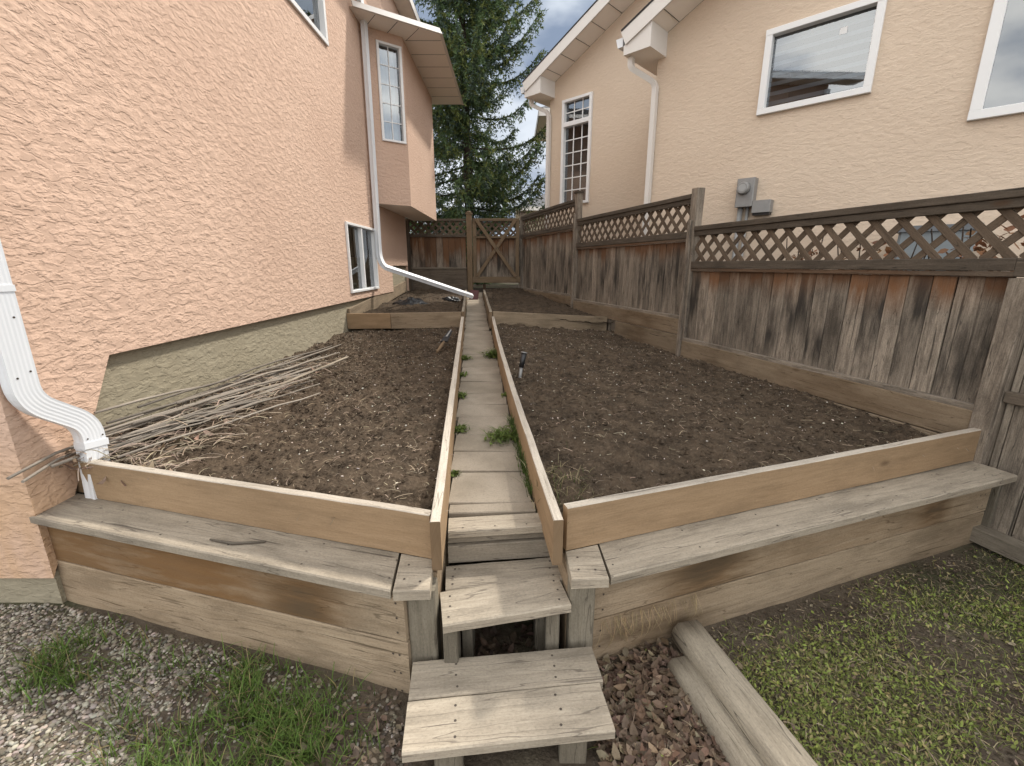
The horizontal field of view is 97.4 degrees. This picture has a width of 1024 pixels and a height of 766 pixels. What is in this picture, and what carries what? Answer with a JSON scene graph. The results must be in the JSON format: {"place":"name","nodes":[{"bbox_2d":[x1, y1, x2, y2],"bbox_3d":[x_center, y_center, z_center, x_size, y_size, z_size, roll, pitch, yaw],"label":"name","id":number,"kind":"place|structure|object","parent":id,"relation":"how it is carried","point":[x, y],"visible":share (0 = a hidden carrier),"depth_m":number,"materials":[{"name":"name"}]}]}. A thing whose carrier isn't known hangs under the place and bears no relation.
{"place":"outdoors","nodes":[
{"label":"outdoors","id":0,"kind":"place"},
{"bbox_2d":[0,603,404,765],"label":"gravel","id":1,"kind":"structure","parent":0,"point":[18,718],"depth_m":1.63,"materials":[{"name":"grey gravel"}]},
{"bbox_2d":[448,292,536,512],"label":"path","id":2,"kind":"structure","parent":0,"point":[532,499],"depth_m":3.05,"materials":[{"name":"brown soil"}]},
{"bbox_2d":[465,317,486,321],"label":"paving slab","id":3,"kind":"structure","parent":2,"relation":"on","point":[474,319],"depth_m":6.40,"materials":[{"name":"concrete"}]},
{"bbox_2d":[465,323,487,327],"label":"paving slab","id":4,"kind":"structure","parent":2,"relation":"on","point":[477,325],"depth_m":5.98,"materials":[{"name":"concrete"}]},
{"bbox_2d":[465,321,487,324],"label":"paving slab","id":5,"kind":"structure","parent":2,"relation":"on","point":[475,322],"depth_m":6.20,"materials":[{"name":"concrete"}]},
{"bbox_2d":[465,327,488,330],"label":"paving slab","id":6,"kind":"structure","parent":2,"relation":"on","point":[477,329],"depth_m":5.74,"materials":[{"name":"concrete"}]},
{"bbox_2d":[464,331,490,335],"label":"paving slab","id":7,"kind":"structure","parent":2,"relation":"on","point":[477,332],"depth_m":5.52,"materials":[{"name":"concrete"}]},
{"bbox_2d":[463,339,492,344],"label":"paving slab","id":8,"kind":"structure","parent":2,"relation":"on","point":[477,341],"depth_m":5.11,"materials":[{"name":"concrete"}]},
{"bbox_2d":[464,334,491,339],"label":"paving slab","id":9,"kind":"structure","parent":2,"relation":"on","point":[466,336],"depth_m":5.30,"materials":[{"name":"concrete"}]},
{"bbox_2d":[463,343,493,348],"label":"paving slab","id":10,"kind":"structure","parent":2,"relation":"on","point":[475,345],"depth_m":4.88,"materials":[{"name":"concrete"}]},
{"bbox_2d":[462,348,494,355],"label":"paving slab","id":11,"kind":"structure","parent":2,"relation":"on","point":[470,352],"depth_m":4.64,"materials":[{"name":"concrete"}]},
{"bbox_2d":[462,354,496,361],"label":"paving slab","id":12,"kind":"structure","parent":2,"relation":"on","point":[477,357],"depth_m":4.41,"materials":[{"name":"concrete"}]},
{"bbox_2d":[472,347,497,358],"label":"weed","id":13,"kind":"object","parent":12,"relation":"on","point":[492,353],"visible":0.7,"depth_m":4.39,"materials":[{"name":"green plant"}]},
{"bbox_2d":[462,360,497,368],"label":"paving slab","id":14,"kind":"structure","parent":2,"relation":"on","point":[479,363],"depth_m":4.20,"materials":[{"name":"concrete"}]},
{"bbox_2d":[458,382,502,393],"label":"paving slab","id":15,"kind":"structure","parent":2,"relation":"on","point":[479,387],"depth_m":3.54,"materials":[{"name":"concrete"}]},
{"bbox_2d":[460,374,500,382],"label":"paving slab","id":16,"kind":"structure","parent":2,"relation":"on","point":[482,378],"depth_m":3.76,"materials":[{"name":"concrete"}]},
{"bbox_2d":[462,367,499,373],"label":"paving slab","id":17,"kind":"structure","parent":2,"relation":"on","point":[483,370],"depth_m":3.98,"materials":[{"name":"concrete"}]},
{"bbox_2d":[456,404,508,419],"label":"paving slab","id":18,"kind":"structure","parent":2,"relation":"on","point":[471,410],"depth_m":3.06,"materials":[{"name":"concrete"}]},
{"bbox_2d":[458,393,506,404],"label":"paving slab","id":19,"kind":"structure","parent":2,"relation":"on","point":[489,399],"depth_m":3.27,"materials":[{"name":"concrete"}]},
{"bbox_2d":[455,417,512,434],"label":"paving slab","id":20,"kind":"structure","parent":2,"relation":"on","point":[479,425],"depth_m":2.85,"materials":[{"name":"concrete"}]},
{"bbox_2d":[454,421,471,434],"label":"weed","id":21,"kind":"object","parent":20,"relation":"on","point":[459,428],"visible":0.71,"depth_m":2.73,"materials":[{"name":"green plant"}]},
{"bbox_2d":[454,434,517,451],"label":"paving slab","id":22,"kind":"structure","parent":2,"relation":"on","point":[470,443],"depth_m":2.56,"materials":[{"name":"concrete"}]},
{"bbox_2d":[478,422,517,445],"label":"weed","id":23,"kind":"object","parent":22,"relation":"on","point":[500,436],"visible":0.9,"depth_m":2.62,"materials":[{"name":"green plant"}]},
{"bbox_2d":[451,452,521,472],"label":"paving slab","id":24,"kind":"structure","parent":2,"relation":"on","point":[473,462],"depth_m":2.36,"materials":[{"name":"concrete"}]},
{"bbox_2d":[448,472,530,506],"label":"paving slab","id":25,"kind":"structure","parent":2,"relation":"on","point":[487,488],"depth_m":2.12,"materials":[{"name":"concrete"}]},
{"bbox_2d":[504,415,532,497],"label":"grass","id":26,"kind":"structure","parent":25,"relation":"on","point":[521,456],"depth_m":2.35,"materials":[{"name":"green plant"}]},
{"bbox_2d":[449,502,535,517],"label":"paving slab","id":27,"kind":"structure","parent":2,"relation":"on","point":[467,510],"depth_m":1.96,"materials":[{"name":"concrete"}]},
{"bbox_2d":[410,0,595,235],"label":"sky","id":28,"kind":"structure","parent":0,"point":[561,15],"materials":[{"name":"white"}]},
{"bbox_2d":[0,283,1023,765],"bbox_3d":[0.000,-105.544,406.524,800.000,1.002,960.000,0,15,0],"label":"ground","id":29,"kind":"structure","parent":0,"point":[536,757],"depth_m":1.75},
{"bbox_2d":[0,611,392,765],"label":"grass","id":30,"kind":"structure","parent":29,"relation":"on","point":[276,725],"depth_m":1.54,"materials":[{"name":"green plant"}]},
{"bbox_2d":[0,0,473,603],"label":"house","id":31,"kind":"structure","parent":29,"relation":"on","point":[196,192],"depth_m":2.79,"materials":[{"name":"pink paint"}]},
{"bbox_2d":[288,0,328,46],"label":"window","id":32,"kind":"structure","parent":31,"relation":"in","point":[313,12],"depth_m":4.90,"materials":[{"name":"white plastic"}]},
{"bbox_2d":[344,221,378,292],"bbox_3d":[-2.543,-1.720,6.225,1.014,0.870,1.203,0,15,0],"label":"window","id":33,"kind":"structure","parent":31,"relation":"in","point":[360,240],"depth_m":6.35,"materials":[{"name":"white plastic"}]},
{"bbox_2d":[375,39,406,143],"bbox_3d":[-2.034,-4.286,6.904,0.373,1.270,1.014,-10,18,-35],"label":"window","id":34,"kind":"structure","parent":31,"relation":"in","point":[388,55],"depth_m":6.60,"materials":[{"name":"white glass"}]},
{"bbox_2d":[29,317,463,692],"bbox_3d":[-1.194,0.176,3.645,1.890,0.933,4.420,0,15,0],"label":"raised garden bed","id":35,"kind":"object","parent":29,"relation":"on","point":[348,588],"visible":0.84,"depth_m":1.77,"materials":[{"name":"brown wood"}]},
{"bbox_2d":[209,538,265,544],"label":"twig","id":36,"kind":"object","parent":35,"relation":"on","point":[232,543],"visible":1,"depth_m":1.75,"materials":[{"name":"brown wood"}]},
{"bbox_2d":[108,326,459,509],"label":"soil","id":37,"kind":"structure","parent":35,"relation":"in","point":[415,486],"depth_m":2.54,"materials":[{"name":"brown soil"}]},
{"bbox_2d":[6,356,320,479],"bbox_3d":[-1.950,0.055,3.075,0.078,0.058,2.684,1,15,3],"label":"dry stalk","id":38,"kind":"object","parent":37,"relation":"on","point":[40,461],"visible":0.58,"depth_m":2.00,"materials":[{"name":"beige plant"}]},
{"bbox_2d":[50,377,300,467],"bbox_3d":[-1.860,0.151,2.830,0.022,0.055,1.822,2,15,8],"label":"dry stalk","id":39,"kind":"object","parent":37,"relation":"on","point":[65,461],"visible":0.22,"depth_m":2.02,"materials":[{"name":"beige plant"}]},
{"bbox_2d":[108,398,269,451],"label":"dry stalk","id":40,"kind":"object","parent":37,"relation":"on","point":[114,449],"visible":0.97,"depth_m":2.51,"materials":[{"name":"beige plant"}]},
{"bbox_2d":[118,407,251,439],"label":"dry stalk","id":41,"kind":"object","parent":40,"relation":"on","point":[169,425],"visible":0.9,"depth_m":2.39,"materials":[{"name":"beige plant"}]},
{"bbox_2d":[93,364,292,413],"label":"dry stalk","id":42,"kind":"object","parent":37,"relation":"on","point":[131,402],"visible":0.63,"depth_m":2.51,"materials":[{"name":"beige plant"}]},
{"bbox_2d":[120,397,268,436],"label":"dry stalk","id":43,"kind":"object","parent":37,"relation":"on","point":[207,412],"visible":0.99,"depth_m":2.58,"materials":[{"name":"beige plant"}]},
{"bbox_2d":[109,386,286,442],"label":"dry stalk","id":44,"kind":"object","parent":37,"relation":"on","point":[129,434],"visible":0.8,"depth_m":2.61,"materials":[{"name":"beige plant"}]},
{"bbox_2d":[58,358,343,485],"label":"dry stems","id":45,"kind":"object","parent":37,"relation":"on","point":[176,441],"visible":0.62,"depth_m":2.40,"materials":[{"name":"plant"}]},
{"bbox_2d":[21,366,305,482],"bbox_3d":[-1.918,0.110,2.905,0.093,0.031,2.249,1,15,5],"label":"dry stalk","id":46,"kind":"object","parent":45,"relation":"on","point":[46,466],"visible":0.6,"depth_m":2.07,"materials":[{"name":"beige plant"}]},
{"bbox_2d":[104,373,283,431],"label":"dry stalk","id":47,"kind":"object","parent":45,"relation":"on","point":[119,426],"visible":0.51,"depth_m":2.49,"materials":[{"name":"beige plant"}]},
{"bbox_2d":[106,421,149,436],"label":"dry stalk","id":48,"kind":"object","parent":47,"relation":"on","point":[120,431],"visible":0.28,"depth_m":2.31,"materials":[{"name":"beige plant"}]},
{"bbox_2d":[150,380,281,421],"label":"dry stalk","id":49,"kind":"object","parent":45,"relation":"on","point":[235,393],"visible":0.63,"depth_m":3.05,"materials":[{"name":"beige plant"}]},
{"bbox_2d":[131,371,309,425],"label":"dry stalk","id":50,"kind":"object","parent":45,"relation":"on","point":[195,404],"visible":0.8,"depth_m":2.76,"materials":[{"name":"beige plant"}]},
{"bbox_2d":[279,356,348,384],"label":"dry stalk","id":51,"kind":"object","parent":45,"relation":"on","point":[290,380],"visible":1,"depth_m":3.43,"materials":[{"name":"beige plant"}]},
{"bbox_2d":[110,377,310,442],"bbox_3d":[-1.800,0.130,2.868,0.026,0.044,1.563,3,15,13],"label":"dry stalk","id":52,"kind":"object","parent":37,"relation":"on","point":[290,383],"visible":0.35,"depth_m":3.28,"materials":[{"name":"beige plant"}]},
{"bbox_2d":[108,379,315,449],"bbox_3d":[-1.740,0.138,2.852,0.017,0.044,1.498,4,15,14],"label":"dry stalk","id":53,"kind":"object","parent":37,"relation":"on","point":[142,437],"visible":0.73,"depth_m":2.47,"materials":[{"name":"beige plant"}]},
{"bbox_2d":[108,397,266,447],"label":"dry stalk","id":54,"kind":"object","parent":53,"relation":"on","point":[138,436],"visible":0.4,"depth_m":2.33,"materials":[{"name":"beige plant"}]},
{"bbox_2d":[103,352,321,428],"bbox_3d":[-1.980,-0.036,3.350,0.020,0.090,2.502,1,15,2],"label":"dry stalk","id":55,"kind":"object","parent":37,"relation":"on","point":[120,422],"visible":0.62,"depth_m":2.71,"materials":[{"name":"beige plant"}]},
{"bbox_2d":[106,361,319,423],"bbox_3d":[-1.891,-0.004,3.204,0.019,0.118,2.013,2,15,6],"label":"dry stalk","id":56,"kind":"object","parent":37,"relation":"on","point":[136,414],"visible":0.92,"depth_m":2.53,"materials":[{"name":"beige plant"}]},
{"bbox_2d":[105,364,320,434],"bbox_3d":[-1.860,0.052,3.089,0.027,0.058,1.879,2,15,9],"label":"dry stalk","id":57,"kind":"object","parent":37,"relation":"on","point":[287,375],"visible":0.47,"depth_m":3.04,"materials":[{"name":"beige plant"}]},
{"bbox_2d":[117,393,319,457],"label":"dry stalk","id":58,"kind":"object","parent":37,"relation":"on","point":[151,445],"visible":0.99,"depth_m":2.47,"materials":[{"name":"beige plant"}]},
{"bbox_2d":[124,383,319,447],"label":"dry stalk","id":59,"kind":"object","parent":37,"relation":"on","point":[169,430],"visible":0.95,"depth_m":2.65,"materials":[{"name":"beige plant"}]},
{"bbox_2d":[137,404,255,435],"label":"dry stalk","id":60,"kind":"object","parent":59,"relation":"on","point":[211,413],"visible":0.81,"depth_m":2.65,"materials":[{"name":"beige plant"}]},
{"bbox_2d":[171,382,288,414],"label":"dry stalk","id":61,"kind":"object","parent":37,"relation":"on","point":[223,399],"visible":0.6,"depth_m":2.86,"materials":[{"name":"beige plant"}]},
{"bbox_2d":[159,355,302,412],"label":"dry stalk","id":62,"kind":"object","parent":37,"relation":"on","point":[244,379],"visible":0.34,"depth_m":2.85,"materials":[{"name":"beige plant"}]},
{"bbox_2d":[137,345,331,407],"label":"dry stalk","id":63,"kind":"object","parent":37,"relation":"on","point":[169,396],"visible":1,"depth_m":3.02,"materials":[{"name":"beige plant"}]},
{"bbox_2d":[151,364,333,432],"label":"dry stalk","id":64,"kind":"object","parent":37,"relation":"on","point":[235,399],"visible":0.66,"depth_m":2.95,"materials":[{"name":"beige plant"}]},
{"bbox_2d":[169,344,340,403],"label":"dry stalk","id":65,"kind":"object","parent":37,"relation":"on","point":[244,377],"visible":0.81,"depth_m":3.59,"materials":[{"name":"beige plant"}]},
{"bbox_2d":[176,352,338,403],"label":"dry stalk","id":66,"kind":"object","parent":37,"relation":"on","point":[214,391],"visible":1,"depth_m":3.17,"materials":[{"name":"beige plant"}]},
{"bbox_2d":[100,326,462,522],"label":"pebbles","id":67,"kind":"object","parent":37,"relation":"on","point":[347,415],"visible":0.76,"depth_m":2.70,"materials":[{"name":"stone"}]},
{"bbox_2d":[436,329,451,352],"bbox_3d":[-0.674,-0.419,4.474,0.075,0.178,0.385,2,15,7],"label":"hand trowel","id":68,"kind":"object","parent":35,"relation":"on","point":[446,337],"visible":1,"depth_m":4.49,"materials":[{"name":"grey metal"}]},
{"bbox_2d":[115,674,411,765],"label":"leaf litter","id":69,"kind":"object","parent":29,"relation":"on","point":[387,758],"visible":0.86,"depth_m":1.48,"materials":[{"name":"plant"}]},
{"bbox_2d":[346,281,466,328],"bbox_3d":[-1.353,-1.342,7.270,1.497,0.492,3.269,0,15,0],"label":"raised garden bed","id":70,"kind":"object","parent":29,"relation":"on","point":[357,318],"visible":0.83,"depth_m":5.74,"materials":[{"name":"brown wood"}]},
{"bbox_2d":[363,288,465,316],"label":"soil","id":71,"kind":"structure","parent":70,"relation":"in","point":[447,306],"depth_m":7.17,"materials":[{"name":"brown soil"}]},
{"bbox_2d":[392,296,428,304],"bbox_3d":[-1.605,-1.304,7.152,0.618,0.145,0.327,0,15,0],"label":"black tarp","id":72,"kind":"object","parent":71,"relation":"on","point":[410,300],"visible":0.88,"depth_m":7.09,"materials":[{"name":"plastic"}]},
{"bbox_2d":[405,211,472,291],"bbox_3d":[-1.872,-2.739,9.589,2.085,1.735,0.130,0,15,0],"label":"wooden fence","id":73,"kind":"object","parent":29,"relation":"on","point":[438,257],"visible":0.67,"depth_m":9.60,"materials":[{"name":"brown wood"}]},
{"bbox_2d":[472,218,519,282],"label":"wooden gate","id":74,"kind":"structure","parent":73,"relation":"attached to","point":[496,258],"depth_m":9.57,"materials":[{"name":"brown wood"}]},
{"bbox_2d":[405,0,547,284],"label":"spruce tree","id":75,"kind":"object","parent":29,"relation":"on","point":[486,184],"visible":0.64,"depth_m":11.48,"materials":[{"name":"green plant"}]},
{"bbox_2d":[440,513,570,662],"bbox_3d":[-0.043,0.867,1.786,0.470,0.517,0.435,-2,15,-7],"label":"wooden step","id":76,"kind":"object","parent":29,"relation":"on","point":[473,597],"visible":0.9,"depth_m":1.74,"materials":[{"name":"grey wood"}]},
{"bbox_2d":[402,646,614,765],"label":"wooden step","id":77,"kind":"object","parent":29,"relation":"on","point":[456,713],"visible":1,"depth_m":1.43,"materials":[{"name":"grey wood"}]},
{"bbox_2d":[460,622,559,656],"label":"leaf litter","id":78,"kind":"object","parent":29,"relation":"on","point":[494,646],"visible":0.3,"depth_m":1.84,"materials":[{"name":"brown plant"}]},
{"bbox_2d":[515,194,544,238],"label":"house","id":79,"kind":"structure","parent":29,"relation":"on","point":[539,206],"depth_m":22.61,"materials":[{"name":"white paint"}]},
{"bbox_2d":[534,106,549,140],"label":"house","id":80,"kind":"structure","parent":29,"relation":"on","point":[541,120],"depth_m":11.91,"materials":[{"name":"beige paint"}]},
{"bbox_2d":[483,290,611,330],"bbox_3d":[0.428,-1.206,7.377,1.718,0.470,3.274,-1,15,-5],"label":"raised garden bed","id":81,"kind":"object","parent":29,"relation":"on","point":[549,321],"visible":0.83,"depth_m":6.00,"materials":[{"name":"brown wood"}]},
{"bbox_2d":[483,287,613,322],"bbox_3d":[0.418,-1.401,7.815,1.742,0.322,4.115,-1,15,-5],"label":"soil","id":82,"kind":"structure","parent":81,"relation":"in","point":[555,307],"depth_m":7.46,"materials":[{"name":"brown soil"}]},
{"bbox_2d":[593,637,729,765],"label":"gravel","id":83,"kind":"structure","parent":29,"relation":"on","point":[644,732],"depth_m":1.53,"materials":[{"name":"brown gravel"}]},
{"bbox_2d":[667,655,765,765],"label":"landscape timber","id":84,"kind":"object","parent":29,"relation":"on","point":[732,742],"visible":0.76,"depth_m":1.50,"materials":[{"name":"brown wood"}]},
{"bbox_2d":[671,620,817,765],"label":"landscape timber","id":85,"kind":"object","parent":29,"relation":"on","point":[768,735],"visible":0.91,"depth_m":1.51,"materials":[{"name":"brown wood"}]},
{"bbox_2d":[492,317,1017,659],"bbox_3d":[0.286,0.257,3.333,2.478,0.933,4.573,-12,19,-38],"label":"raised garden bed","id":86,"kind":"object","parent":29,"relation":"on","point":[722,547],"visible":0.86,"depth_m":1.96,"materials":[{"name":"brown wood"}]},
{"bbox_2d":[597,595,703,648],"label":"dry grass","id":87,"kind":"structure","parent":86,"relation":"hanging from","point":[632,614],"depth_m":1.78,"materials":[{"name":"plant"}]},
{"bbox_2d":[496,323,927,517],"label":"soil","id":88,"kind":"structure","parent":86,"relation":"in","point":[617,458],"depth_m":2.78,"materials":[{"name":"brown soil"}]},
{"bbox_2d":[518,351,526,377],"bbox_3d":[0.076,-0.122,3.538,0.102,0.254,0.051,-13,20,-42],"label":"garden stake","id":89,"kind":"object","parent":88,"relation":"in","point":[522,359],"visible":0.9,"depth_m":3.51,"materials":[{"name":"metal"}]},
{"bbox_2d":[524,442,596,523],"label":"grass","id":90,"kind":"structure","parent":88,"relation":"on","point":[562,481],"depth_m":1.93,"materials":[{"name":"green plant"}]},
{"bbox_2d":[500,322,967,500],"bbox_3d":[0.881,-0.179,4.013,2.631,0.285,4.298,-4,15,-15],"label":"straw","id":91,"kind":"object","parent":88,"relation":"on","point":[672,404],"visible":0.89,"depth_m":3.04,"materials":[{"name":"plant"}]},
{"bbox_2d":[518,187,1023,564],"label":"wooden fence","id":92,"kind":"object","parent":29,"relation":"on","point":[903,339],"visible":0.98,"depth_m":3.16,"materials":[{"name":"brown wood"}]},
{"bbox_2d":[520,0,1023,330],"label":"house","id":93,"kind":"structure","parent":29,"relation":"on","point":[799,106],"depth_m":4.94,"materials":[{"name":"beige paint"}]},
{"bbox_2d":[559,91,592,203],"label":"window","id":94,"kind":"structure","parent":93,"relation":"in","point":[577,111],"depth_m":8.38,"materials":[{"name":"white plastic"}]},
{"bbox_2d":[732,177,758,268],"bbox_3d":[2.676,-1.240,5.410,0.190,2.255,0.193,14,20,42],"label":"electric meter","id":95,"kind":"object","parent":93,"relation":"attached to","point":[746,191],"visible":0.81,"depth_m":5.15,"materials":[{"name":"grey metal"}]},
{"bbox_2d":[751,199,773,215],"bbox_3d":[2.837,-1.987,5.104,0.190,0.155,0.120,14,20,42],"label":"utility box","id":96,"kind":"object","parent":93,"relation":"attached to","point":[761,207],"visible":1,"depth_m":5.06,"materials":[{"name":"grey metal"}]},
{"bbox_2d":[756,0,887,115],"bbox_3d":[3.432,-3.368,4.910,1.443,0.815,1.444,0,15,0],"label":"window","id":97,"kind":"structure","parent":93,"relation":"in","point":[807,62],"depth_m":4.80,"materials":[{"name":"grey glass"}]},
{"bbox_2d":[967,0,1023,121],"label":"window","id":98,"kind":"structure","parent":93,"relation":"in","point":[998,91],"depth_m":4.28,"materials":[{"name":"grey glass"}]},
{"bbox_2d":[587,547,1023,765],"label":"lawn","id":99,"kind":"structure","parent":29,"relation":"on","point":[844,716],"depth_m":1.66,"materials":[{"name":"green plant"}]},
{"bbox_2d":[714,559,1020,765],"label":"leaf litter","id":100,"kind":"object","parent":99,"relation":"on","point":[985,636],"visible":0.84,"depth_m":1.73,"materials":[{"name":"brown plant"}]},
{"bbox_2d":[786,237,824,273],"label":"dry shrub","id":101,"kind":"object","parent":29,"relation":"on","point":[809,253],"visible":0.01,"depth_m":3.95,"materials":[{"name":"brown plant"}]},
{"bbox_2d":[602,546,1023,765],"bbox_3d":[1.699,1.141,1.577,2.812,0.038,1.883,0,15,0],"label":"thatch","id":102,"kind":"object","parent":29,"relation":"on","point":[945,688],"visible":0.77,"depth_m":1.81,"materials":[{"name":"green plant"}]},
{"bbox_2d":[837,240,925,274],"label":"dry shrub","id":103,"kind":"object","parent":29,"relation":"on","point":[888,250],"depth_m":3.49,"materials":[{"name":"brown plant"}]},
{"bbox_2d":[894,223,976,275],"bbox_3d":[3.773,-0.498,4.205,0.550,1.830,0.500,14,20,42],"label":"storage bin","id":104,"kind":"object","parent":29,"relation":"on","point":[903,235],"visible":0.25,"depth_m":3.85,"materials":[{"name":"blue plastic"}]},
{"bbox_2d":[927,215,1023,277],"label":"dry shrub","id":105,"kind":"object","parent":29,"relation":"on","point":[980,251],"visible":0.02,"depth_m":2.78,"materials":[{"name":"brown plant"}]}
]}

